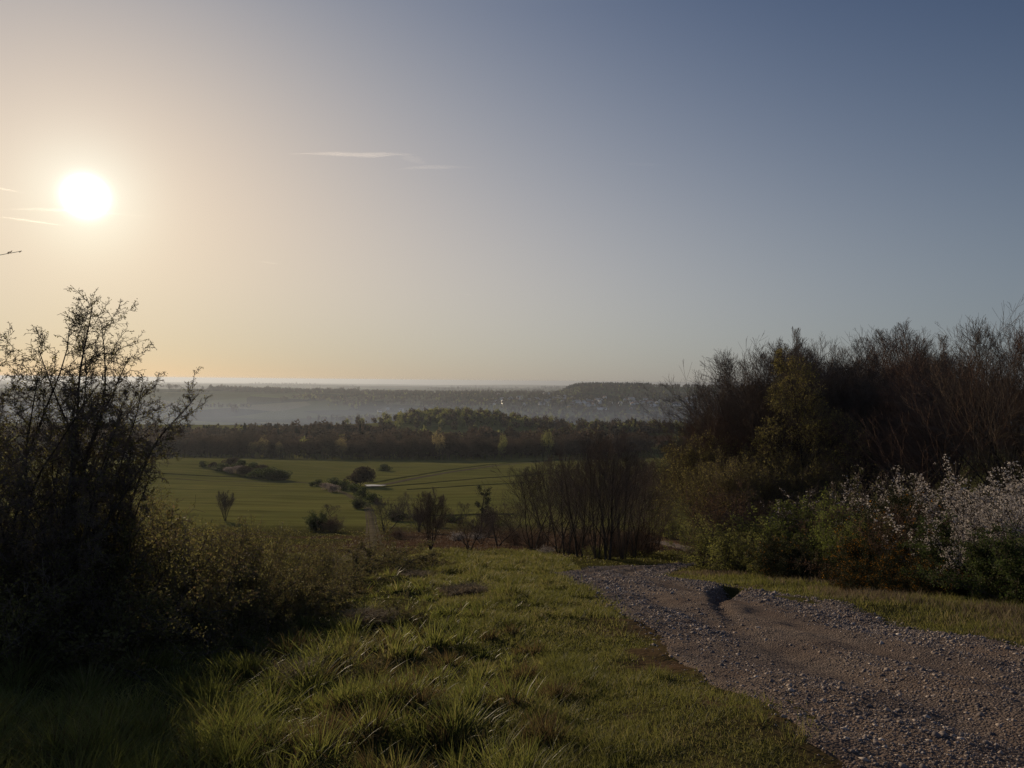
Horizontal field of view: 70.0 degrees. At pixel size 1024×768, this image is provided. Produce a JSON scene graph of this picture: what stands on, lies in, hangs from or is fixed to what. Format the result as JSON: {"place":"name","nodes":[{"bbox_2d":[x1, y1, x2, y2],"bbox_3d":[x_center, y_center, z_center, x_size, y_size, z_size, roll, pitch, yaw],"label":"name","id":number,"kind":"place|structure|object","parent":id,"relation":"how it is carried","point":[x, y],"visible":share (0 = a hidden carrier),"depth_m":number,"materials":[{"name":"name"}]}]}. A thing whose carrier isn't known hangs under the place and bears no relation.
{"place":"outdoors","nodes":[
{"label":"outdoors","id":0,"kind":"place"},
{"bbox_2d":[335,490,386,560],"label":"path","id":1,"kind":"structure","parent":0,"point":[370,519],"depth_m":144.80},
{"bbox_2d":[250,565,494,686],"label":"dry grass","id":2,"kind":"structure","parent":0,"point":[461,589],"depth_m":11.91,"materials":[{"name":"plant"}]},
{"bbox_2d":[0,380,1023,767],"bbox_3d":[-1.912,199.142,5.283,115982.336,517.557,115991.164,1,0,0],"label":"ground","id":3,"kind":"structure","parent":0,"point":[270,504],"depth_m":212.37,"materials":[{"name":"green plant"}]},
{"bbox_2d":[0,285,212,653],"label":"hawthorn","id":4,"kind":"object","parent":3,"relation":"on","point":[25,540],"visible":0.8,"depth_m":9.23,"materials":[{"name":"green plant"}]},
{"bbox_2d":[0,512,214,670],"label":"thorn bush","id":5,"kind":"object","parent":3,"relation":"on","point":[10,616],"visible":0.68,"depth_m":8.06,"materials":[{"name":"green plant"}]},
{"bbox_2d":[0,499,227,662],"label":"thorn bush","id":6,"kind":"object","parent":3,"relation":"on","point":[160,568],"visible":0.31,"depth_m":9.27,"materials":[{"name":"green plant"}]},
{"bbox_2d":[0,505,259,687],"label":"bramble bush","id":7,"kind":"object","parent":3,"relation":"on","point":[76,647],"visible":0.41,"depth_m":8.34,"materials":[{"name":"green plant"}]},
{"bbox_2d":[75,484,238,577],"bbox_3d":[-7.107,2.975,12.918,3.181,2.479,3.982,1,0,26],"label":"thorn bush","id":8,"kind":"object","parent":3,"relation":"on","point":[152,505],"visible":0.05,"depth_m":13.51,"materials":[{"name":"green plant"}]},
{"bbox_2d":[43,499,275,668],"bbox_3d":[-4.986,2.623,9.971,3.011,2.208,3.769,0,0,-38],"label":"thorn bush","id":9,"kind":"object","parent":3,"relation":"on","point":[223,572],"visible":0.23,"depth_m":10.17,"materials":[{"name":"green plant"}]},
{"bbox_2d":[55,528,284,658],"bbox_3d":[-4.538,2.956,10.148,3.236,1.554,3.354,1,0,16],"label":"bramble bush","id":10,"kind":"object","parent":3,"relation":"on","point":[245,607],"visible":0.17,"depth_m":10.30,"materials":[{"name":"green plant"}]},
{"bbox_2d":[134,503,294,638],"bbox_3d":[-5.010,2.945,11.756,2.689,2.019,3.455,0,0,-25],"label":"thorn bush","id":11,"kind":"object","parent":3,"relation":"on","point":[211,557],"visible":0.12,"depth_m":11.99,"materials":[{"name":"green plant"}]},
{"bbox_2d":[163,554,329,650],"bbox_3d":[-4.117,3.188,11.222,2.535,1.218,2.627,0,0,-30],"label":"bramble bush","id":12,"kind":"object","parent":3,"relation":"on","point":[269,601],"visible":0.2,"depth_m":11.00,"materials":[{"name":"green plant"}]},
{"bbox_2d":[180,516,347,609],"bbox_3d":[-4.282,3.052,12.413,2.931,1.717,2.341,0,0,-21],"label":"thorn bush","id":13,"kind":"object","parent":3,"relation":"on","point":[259,554],"visible":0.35,"depth_m":12.36,"materials":[{"name":"green plant"}]},
{"bbox_2d":[207,384,359,392],"bbox_3d":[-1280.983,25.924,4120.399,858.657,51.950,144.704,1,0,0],"label":"skyline copse","id":14,"kind":"object","parent":3,"relation":"on","point":[221,387],"visible":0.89,"depth_m":4079.86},
{"bbox_2d":[0,380,567,392],"bbox_3d":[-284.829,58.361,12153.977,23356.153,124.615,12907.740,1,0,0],"label":"woods","id":15,"kind":"object","parent":3,"relation":"on","point":[346,386],"visible":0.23,"depth_m":10248.93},
{"bbox_2d":[217,549,354,637],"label":"bramble bush","id":16,"kind":"object","parent":3,"relation":"on","point":[299,596],"visible":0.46,"depth_m":11.75,"materials":[{"name":"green plant"}]},
{"bbox_2d":[237,520,344,596],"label":"thorn bush","id":17,"kind":"object","parent":3,"relation":"on","point":[312,544],"visible":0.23,"depth_m":15.35,"materials":[{"name":"green plant"}]},
{"bbox_2d":[0,551,608,767],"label":"tussock grass","id":18,"kind":"structure","parent":3,"relation":"on","point":[239,728],"depth_m":6.07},
{"bbox_2d":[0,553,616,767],"bbox_3d":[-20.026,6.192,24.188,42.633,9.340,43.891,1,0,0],"label":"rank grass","id":19,"kind":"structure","parent":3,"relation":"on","point":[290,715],"depth_m":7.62,"materials":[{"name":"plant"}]},
{"bbox_2d":[262,557,372,616],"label":"bramble bush","id":20,"kind":"object","parent":3,"relation":"on","point":[348,595],"visible":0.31,"depth_m":13.93,"materials":[{"name":"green plant"}]},
{"bbox_2d":[285,539,355,589],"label":"thorn bush","id":21,"kind":"object","parent":3,"relation":"on","point":[328,560],"visible":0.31,"depth_m":17.10,"materials":[{"name":"green plant"}]},
{"bbox_2d":[0,419,649,457],"bbox_3d":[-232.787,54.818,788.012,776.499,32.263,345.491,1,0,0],"label":"valley wood","id":22,"kind":"object","parent":3,"relation":"on","point":[311,431],"visible":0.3,"depth_m":781.77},
{"bbox_2d":[303,510,346,531],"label":"evergreen shrub","id":23,"kind":"object","parent":3,"relation":"on","point":[313,523],"visible":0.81,"depth_m":134.25,"materials":[{"name":"green plant"}]},
{"bbox_2d":[302,548,394,591],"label":"bramble bush","id":24,"kind":"object","parent":3,"relation":"on","point":[363,573],"visible":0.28,"depth_m":18.70,"materials":[{"name":"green plant"}]},
{"bbox_2d":[9,528,688,556],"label":"bracken","id":25,"kind":"object","parent":3,"relation":"on","point":[446,538],"visible":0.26,"depth_m":87.51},
{"bbox_2d":[314,642,387,694],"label":"bramble bush","id":26,"kind":"object","parent":3,"relation":"on","point":[374,666],"visible":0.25,"depth_m":7.66,"materials":[{"name":"green plant"}]},
{"bbox_2d":[304,536,409,577],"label":"bramble bush","id":27,"kind":"object","parent":3,"relation":"on","point":[376,566],"visible":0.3,"depth_m":24.76,"materials":[{"name":"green plant"}]},
{"bbox_2d":[344,466,375,484],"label":"field bush","id":28,"kind":"object","parent":3,"relation":"on","point":[363,474],"visible":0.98,"depth_m":327.89,"materials":[{"name":"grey plant"}]},
{"bbox_2d":[324,522,447,573],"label":"bramble bush","id":29,"kind":"object","parent":3,"relation":"on","point":[409,563],"visible":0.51,"depth_m":26.84,"materials":[{"name":"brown plant"}]},
{"bbox_2d":[366,495,413,533],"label":"bare oak","id":30,"kind":"object","parent":3,"relation":"on","point":[385,513],"visible":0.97,"depth_m":124.64,"materials":[{"name":"brown plant"}]},
{"bbox_2d":[375,584,434,625],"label":"bramble bush","id":31,"kind":"object","parent":3,"relation":"on","point":[407,614],"visible":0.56,"depth_m":12.11,"materials":[{"name":"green plant"}]},
{"bbox_2d":[141,519,694,565],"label":"slope grass","id":32,"kind":"structure","parent":3,"relation":"on","point":[666,555],"depth_m":56.34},
{"bbox_2d":[402,487,457,549],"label":"vase tree","id":33,"kind":"object","parent":3,"relation":"on","point":[428,509],"visible":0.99,"depth_m":53.59,"materials":[{"name":"brown plant"}]},
{"bbox_2d":[341,406,562,429],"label":"knoll wood","id":34,"kind":"object","parent":3,"relation":"on","point":[418,417],"visible":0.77,"depth_m":1119.75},
{"bbox_2d":[445,501,497,549],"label":"bare oak","id":35,"kind":"object","parent":3,"relation":"on","point":[467,526],"visible":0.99,"depth_m":59.56,"materials":[{"name":"brown plant"}]},
{"bbox_2d":[476,505,529,545],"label":"bare oak","id":36,"kind":"object","parent":3,"relation":"on","point":[505,524],"visible":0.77,"depth_m":82.46,"materials":[{"name":"brown plant"}]},
{"bbox_2d":[0,383,1010,431],"bbox_3d":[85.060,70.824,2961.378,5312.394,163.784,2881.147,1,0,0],"label":"valley hedges","id":37,"kind":"object","parent":3,"relation":"on","point":[354,405],"visible":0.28,"depth_m":3353.58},
{"bbox_2d":[480,502,543,544],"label":"slim tree","id":38,"kind":"object","parent":3,"relation":"on","point":[504,506],"visible":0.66,"depth_m":84.11,"materials":[{"name":"brown plant"}]},
{"bbox_2d":[502,467,575,544],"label":"slim tree","id":39,"kind":"object","parent":3,"relation":"on","point":[538,503],"visible":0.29,"depth_m":87.75,"materials":[{"name":"brown plant"}]},
{"bbox_2d":[474,459,604,549],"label":"slim tree","id":40,"kind":"object","parent":3,"relation":"on","point":[529,496],"visible":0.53,"depth_m":59.98,"materials":[{"name":"brown plant"}]},
{"bbox_2d":[508,523,574,549],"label":"brown shrub","id":41,"kind":"object","parent":3,"relation":"on","point":[535,538],"visible":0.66,"depth_m":65.59,"materials":[{"name":"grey plant"}]},
{"bbox_2d":[437,408,656,429],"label":"valley trees","id":42,"kind":"object","parent":3,"relation":"on","point":[551,423],"visible":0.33,"depth_m":1126.37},
{"bbox_2d":[521,460,601,555],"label":"slim tree","id":43,"kind":"object","parent":3,"relation":"on","point":[570,538],"visible":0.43,"depth_m":50.87,"materials":[{"name":"brown plant"}]},
{"bbox_2d":[505,450,632,552],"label":"slim tree","id":44,"kind":"object","parent":3,"relation":"on","point":[539,473],"visible":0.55,"depth_m":58.30,"materials":[{"name":"brown plant"}]},
{"bbox_2d":[547,526,596,554],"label":"brown shrub","id":45,"kind":"object","parent":3,"relation":"on","point":[573,549],"visible":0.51,"depth_m":55.17,"materials":[{"name":"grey plant"}]},
{"bbox_2d":[532,445,621,556],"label":"slim tree","id":46,"kind":"object","parent":3,"relation":"on","point":[570,515],"visible":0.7,"depth_m":41.38,"materials":[{"name":"brown plant"}]},
{"bbox_2d":[550,425,655,559],"bbox_3d":[4.800,5.794,38.773,5.672,7.169,6.026,1,0,17],"label":"slim tree","id":47,"kind":"object","parent":3,"relation":"on","point":[611,504],"visible":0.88,"depth_m":38.54,"materials":[{"name":"brown plant"}]},
{"bbox_2d":[562,523,647,557],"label":"brown shrub","id":48,"kind":"object","parent":3,"relation":"on","point":[616,554],"visible":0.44,"depth_m":47.56,"materials":[{"name":"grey plant"}]},
{"bbox_2d":[556,428,661,558],"bbox_3d":[4.601,5.924,39.310,6.096,7.222,5.177,1,0,35],"label":"slim tree","id":49,"kind":"object","parent":3,"relation":"on","point":[593,543],"visible":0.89,"depth_m":39.15,"materials":[{"name":"brown plant"}]},
{"bbox_2d":[544,446,686,536],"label":"slim tree","id":50,"kind":"object","parent":3,"relation":"on","point":[621,529],"visible":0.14,"depth_m":75.35,"materials":[{"name":"brown plant"}]},
{"bbox_2d":[585,443,656,558],"bbox_3d":[6.088,6.323,38.987,3.999,6.199,4.709,1,0,35],"label":"slim tree","id":51,"kind":"object","parent":3,"relation":"on","point":[622,553],"visible":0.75,"depth_m":38.83,"materials":[{"name":"brown plant"}]},
{"bbox_2d":[577,458,686,557],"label":"slim tree","id":52,"kind":"object","parent":3,"relation":"on","point":[639,527],"visible":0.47,"depth_m":44.86,"materials":[{"name":"brown plant"}]},
{"bbox_2d":[597,516,671,555],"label":"brown shrub","id":53,"kind":"object","parent":3,"relation":"on","point":[648,551],"visible":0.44,"depth_m":52.07,"materials":[{"name":"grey plant"}]},
{"bbox_2d":[617,458,685,552],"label":"slim tree","id":54,"kind":"object","parent":3,"relation":"on","point":[653,494],"visible":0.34,"depth_m":54.02,"materials":[{"name":"brown plant"}]},
{"bbox_2d":[588,418,722,433],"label":"hedge wood","id":55,"kind":"object","parent":3,"relation":"on","point":[631,426],"visible":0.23,"depth_m":1055.24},
{"bbox_2d":[645,505,694,539],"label":"green shrub","id":56,"kind":"object","parent":3,"relation":"on","point":[669,530],"visible":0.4,"depth_m":114.22,"materials":[{"name":"green plant"}]},
{"bbox_2d":[330,382,1023,405],"bbox_3d":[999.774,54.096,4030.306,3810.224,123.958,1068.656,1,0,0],"label":"ridge wood","id":57,"kind":"object","parent":3,"relation":"on","point":[461,393],"visible":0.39,"depth_m":3905.43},
{"bbox_2d":[351,546,1023,767],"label":"short grass","id":58,"kind":"structure","parent":3,"relation":"on","point":[521,583],"depth_m":10.63,"materials":[{"name":"plant"}]},
{"bbox_2d":[663,517,745,567],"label":"green shrub","id":59,"kind":"object","parent":3,"relation":"on","point":[701,544],"visible":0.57,"depth_m":30.89,"materials":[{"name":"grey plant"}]},
{"bbox_2d":[643,428,804,554],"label":"willow tree","id":60,"kind":"object","parent":3,"relation":"on","point":[693,463],"visible":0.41,"depth_m":44.75,"materials":[{"name":"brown plant"}]},
{"bbox_2d":[669,476,786,547],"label":"brown shrub","id":61,"kind":"object","parent":3,"relation":"on","point":[717,517],"visible":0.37,"depth_m":36.13,"materials":[{"name":"grey plant"}]},
{"bbox_2d":[615,365,851,539],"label":"bare tree","id":62,"kind":"object","parent":3,"relation":"on","point":[689,434],"visible":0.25,"depth_m":49.24,"materials":[{"name":"brown plant"}]},
{"bbox_2d":[681,514,790,573],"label":"green shrub","id":63,"kind":"object","parent":3,"relation":"on","point":[721,542],"visible":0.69,"depth_m":28.62,"materials":[{"name":"green plant"}]},
{"bbox_2d":[652,406,822,556],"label":"bare tree","id":64,"kind":"object","parent":3,"relation":"on","point":[726,427],"visible":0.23,"depth_m":46.05,"materials":[{"name":"brown plant"}]},
{"bbox_2d":[677,496,801,569],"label":"brown shrub","id":65,"kind":"object","parent":3,"relation":"on","point":[753,518],"visible":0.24,"depth_m":31.12,"materials":[{"name":"grey plant"}]},
{"bbox_2d":[655,455,827,535],"bbox_3d":[12.131,6.757,39.327,8.019,5.981,7.794,0,0,-14],"label":"willow tree","id":66,"kind":"object","parent":3,"relation":"on","point":[719,481],"visible":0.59,"depth_m":38.50,"materials":[{"name":"green plant"}]},
{"bbox_2d":[652,405,838,520],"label":"bare tree","id":67,"kind":"object","parent":3,"relation":"on","point":[726,443],"visible":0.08,"depth_m":47.64,"materials":[{"name":"brown plant"}]},
{"bbox_2d":[728,530,800,572],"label":"green shrub","id":68,"kind":"object","parent":3,"relation":"on","point":[748,564],"visible":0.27,"depth_m":26.52,"materials":[{"name":"green plant"}]},
{"bbox_2d":[628,331,903,513],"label":"bare tree","id":69,"kind":"object","parent":3,"relation":"on","point":[730,368],"visible":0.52,"depth_m":45.30,"materials":[{"name":"brown plant"}]},
{"bbox_2d":[696,442,865,525],"bbox_3d":[14.747,6.535,39.733,7.992,6.707,7.768,0,0,-17],"label":"willow tree","id":70,"kind":"object","parent":3,"relation":"on","point":[812,479],"visible":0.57,"depth_m":39.32,"materials":[{"name":"green plant"}]},
{"bbox_2d":[740,531,823,580],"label":"gorse bush","id":71,"kind":"object","parent":3,"relation":"on","point":[778,564],"visible":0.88,"depth_m":24.18,"materials":[{"name":"green plant"}]},
{"bbox_2d":[685,339,887,548],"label":"bare tree","id":72,"kind":"object","parent":3,"relation":"on","point":[764,369],"visible":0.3,"depth_m":46.98,"materials":[{"name":"brown plant"}]},
{"bbox_2d":[745,480,851,531],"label":"blackthorn bush","id":73,"kind":"object","parent":3,"relation":"on","point":[789,511],"visible":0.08,"depth_m":31.59,"materials":[{"name":"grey plant"}]},
{"bbox_2d":[765,326,837,457],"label":"bare tree","id":74,"kind":"object","parent":3,"relation":"on","point":[796,339],"visible":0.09,"depth_m":51.19,"materials":[{"name":"brown plant"}]},
{"bbox_2d":[730,484,874,568],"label":"green shrub","id":75,"kind":"object","parent":3,"relation":"on","point":[806,514],"visible":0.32,"depth_m":28.85,"materials":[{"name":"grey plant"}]},
{"bbox_2d":[741,347,889,522],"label":"birch tree","id":76,"kind":"object","parent":3,"relation":"on","point":[783,404],"visible":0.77,"depth_m":40.27,"materials":[{"name":"green plant"}]},
{"bbox_2d":[807,552,852,580],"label":"gorse bush","id":77,"kind":"object","parent":3,"relation":"on","point":[822,565],"visible":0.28,"depth_m":22.72,"materials":[{"name":"green plant"}]},
{"bbox_2d":[766,347,912,520],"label":"bare tree","id":78,"kind":"object","parent":3,"relation":"on","point":[843,407],"visible":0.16,"depth_m":46.62,"materials":[{"name":"brown plant"}]},
{"bbox_2d":[787,509,902,561],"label":"green shrub","id":79,"kind":"object","parent":3,"relation":"on","point":[827,542],"visible":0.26,"depth_m":24.24,"materials":[{"name":"green plant"}]},
{"bbox_2d":[784,359,941,521],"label":"bare tree","id":80,"kind":"object","parent":3,"relation":"on","point":[859,402],"visible":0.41,"depth_m":43.88,"materials":[{"name":"brown plant"}]},
{"bbox_2d":[778,465,952,539],"bbox_3d":[14.274,5.408,28.542,7.919,4.212,7.121,0,0,-17],"label":"blackthorn bush","id":81,"kind":"object","parent":3,"relation":"on","point":[852,490],"visible":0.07,"depth_m":30.25,"materials":[{"name":"white plant"}]},
{"bbox_2d":[827,551,904,591],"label":"gorse bush","id":82,"kind":"object","parent":3,"relation":"on","point":[844,576],"visible":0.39,"depth_m":19.29,"materials":[{"name":"green plant"}]},
{"bbox_2d":[816,365,934,500],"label":"bare tree","id":83,"kind":"object","parent":3,"relation":"on","point":[846,390],"visible":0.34,"depth_m":44.25,"materials":[{"name":"brown plant"}]},
{"bbox_2d":[820,509,931,584],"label":"gorse bush","id":84,"kind":"object","parent":3,"relation":"on","point":[855,550],"visible":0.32,"depth_m":20.73,"materials":[{"name":"green plant"}]},
{"bbox_2d":[787,502,980,583],"bbox_3d":[10.782,4.626,21.084,4.275,2.630,4.608,0,0,-43],"label":"brown shrub","id":85,"kind":"object","parent":3,"relation":"on","point":[880,534],"visible":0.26,"depth_m":21.18,"materials":[{"name":"grey plant"}]},
{"bbox_2d":[789,324,985,508],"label":"bare tree","id":86,"kind":"object","parent":3,"relation":"on","point":[879,333],"visible":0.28,"depth_m":48.73,"materials":[{"name":"brown plant"}]},
{"bbox_2d":[821,336,967,507],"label":"bare tree","id":87,"kind":"object","parent":3,"relation":"on","point":[856,347],"visible":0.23,"depth_m":46.50,"materials":[{"name":"brown plant"}]},
{"bbox_2d":[844,541,952,593],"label":"gorse bush","id":88,"kind":"object","parent":3,"relation":"on","point":[887,561],"visible":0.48,"depth_m":18.68,"materials":[{"name":"green plant"}]},
{"bbox_2d":[836,483,979,560],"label":"gorse bush","id":89,"kind":"object","parent":3,"relation":"on","point":[906,500],"visible":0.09,"depth_m":24.03,"materials":[{"name":"green plant"}]},
{"bbox_2d":[835,375,992,496],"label":"bare tree","id":90,"kind":"object","parent":3,"relation":"on","point":[908,389],"visible":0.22,"depth_m":43.17,"materials":[{"name":"brown plant"}]},
{"bbox_2d":[810,347,1020,505],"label":"bare tree","id":91,"kind":"object","parent":3,"relation":"on","point":[929,367],"visible":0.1,"depth_m":46.35,"materials":[{"name":"brown plant"}]},
{"bbox_2d":[817,311,1023,523],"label":"bare tree","id":92,"kind":"object","parent":3,"relation":"on","point":[916,367],"visible":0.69,"depth_m":34.06,"materials":[{"name":"brown plant"}]},
{"bbox_2d":[820,460,1023,531],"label":"blackthorn bush","id":93,"kind":"object","parent":3,"relation":"on","point":[862,498],"visible":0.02,"depth_m":27.28,"materials":[{"name":"white plant"}]},
{"bbox_2d":[830,462,1023,540],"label":"blackthorn bush","id":94,"kind":"object","parent":3,"relation":"on","point":[987,487],"visible":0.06,"depth_m":26.31,"materials":[{"name":"grey plant"}]},
{"bbox_2d":[833,406,1023,520],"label":"bare tree","id":95,"kind":"object","parent":3,"relation":"on","point":[913,454],"visible":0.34,"depth_m":37.25,"materials":[{"name":"brown plant"}]},
{"bbox_2d":[844,340,1023,507],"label":"bare tree","id":96,"kind":"object","parent":3,"relation":"on","point":[952,402],"visible":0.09,"depth_m":46.61,"materials":[{"name":"brown plant"}]},
{"bbox_2d":[886,552,985,598],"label":"gorse bush","id":97,"kind":"object","parent":3,"relation":"on","point":[931,588],"visible":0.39,"depth_m":17.45,"materials":[{"name":"green plant"}]},
{"bbox_2d":[860,454,1023,569],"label":"blackthorn bush","id":98,"kind":"object","parent":3,"relation":"on","point":[957,494],"visible":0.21,"depth_m":21.12,"materials":[{"name":"grey plant"}]},
{"bbox_2d":[886,334,1006,487],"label":"bare tree","id":99,"kind":"object","parent":3,"relation":"on","point":[943,345],"visible":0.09,"depth_m":51.45,"materials":[{"name":"brown plant"}]},
{"bbox_2d":[886,297,1023,530],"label":"bare tree","id":100,"kind":"object","parent":3,"relation":"on","point":[987,434],"visible":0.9,"depth_m":31.30,"materials":[{"name":"brown plant"}]},
{"bbox_2d":[896,509,1019,593],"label":"evergreen shrub","id":101,"kind":"object","parent":3,"relation":"on","point":[946,534],"visible":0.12,"depth_m":18.93,"materials":[{"name":"green plant"}]},
{"bbox_2d":[897,527,1023,601],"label":"evergreen shrub","id":102,"kind":"object","parent":3,"relation":"on","point":[982,546],"visible":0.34,"depth_m":16.75,"materials":[{"name":"green plant"}]},
{"bbox_2d":[914,520,1023,602],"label":"evergreen shrub","id":103,"kind":"object","parent":3,"relation":"on","point":[1012,571],"visible":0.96,"depth_m":15.76,"materials":[{"name":"green plant"}]},
{"bbox_2d":[920,483,1023,597],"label":"blackthorn bush","id":104,"kind":"object","parent":3,"relation":"on","point":[968,526],"visible":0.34,"depth_m":17.68,"materials":[{"name":"grey plant"}]},
{"bbox_2d":[0,0,1023,388],"label":"sky","id":105,"kind":"structure","parent":0,"point":[410,192],"materials":[{"name":"blue"}]},
{"bbox_2d":[555,541,1023,767],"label":"track","id":106,"kind":"structure","parent":0,"point":[793,631],"depth_m":8.79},
{"bbox_2d":[551,562,1023,767],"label":"loose stones","id":107,"kind":"object","parent":106,"relation":"on","point":[885,669],"visible":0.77,"depth_m":9.18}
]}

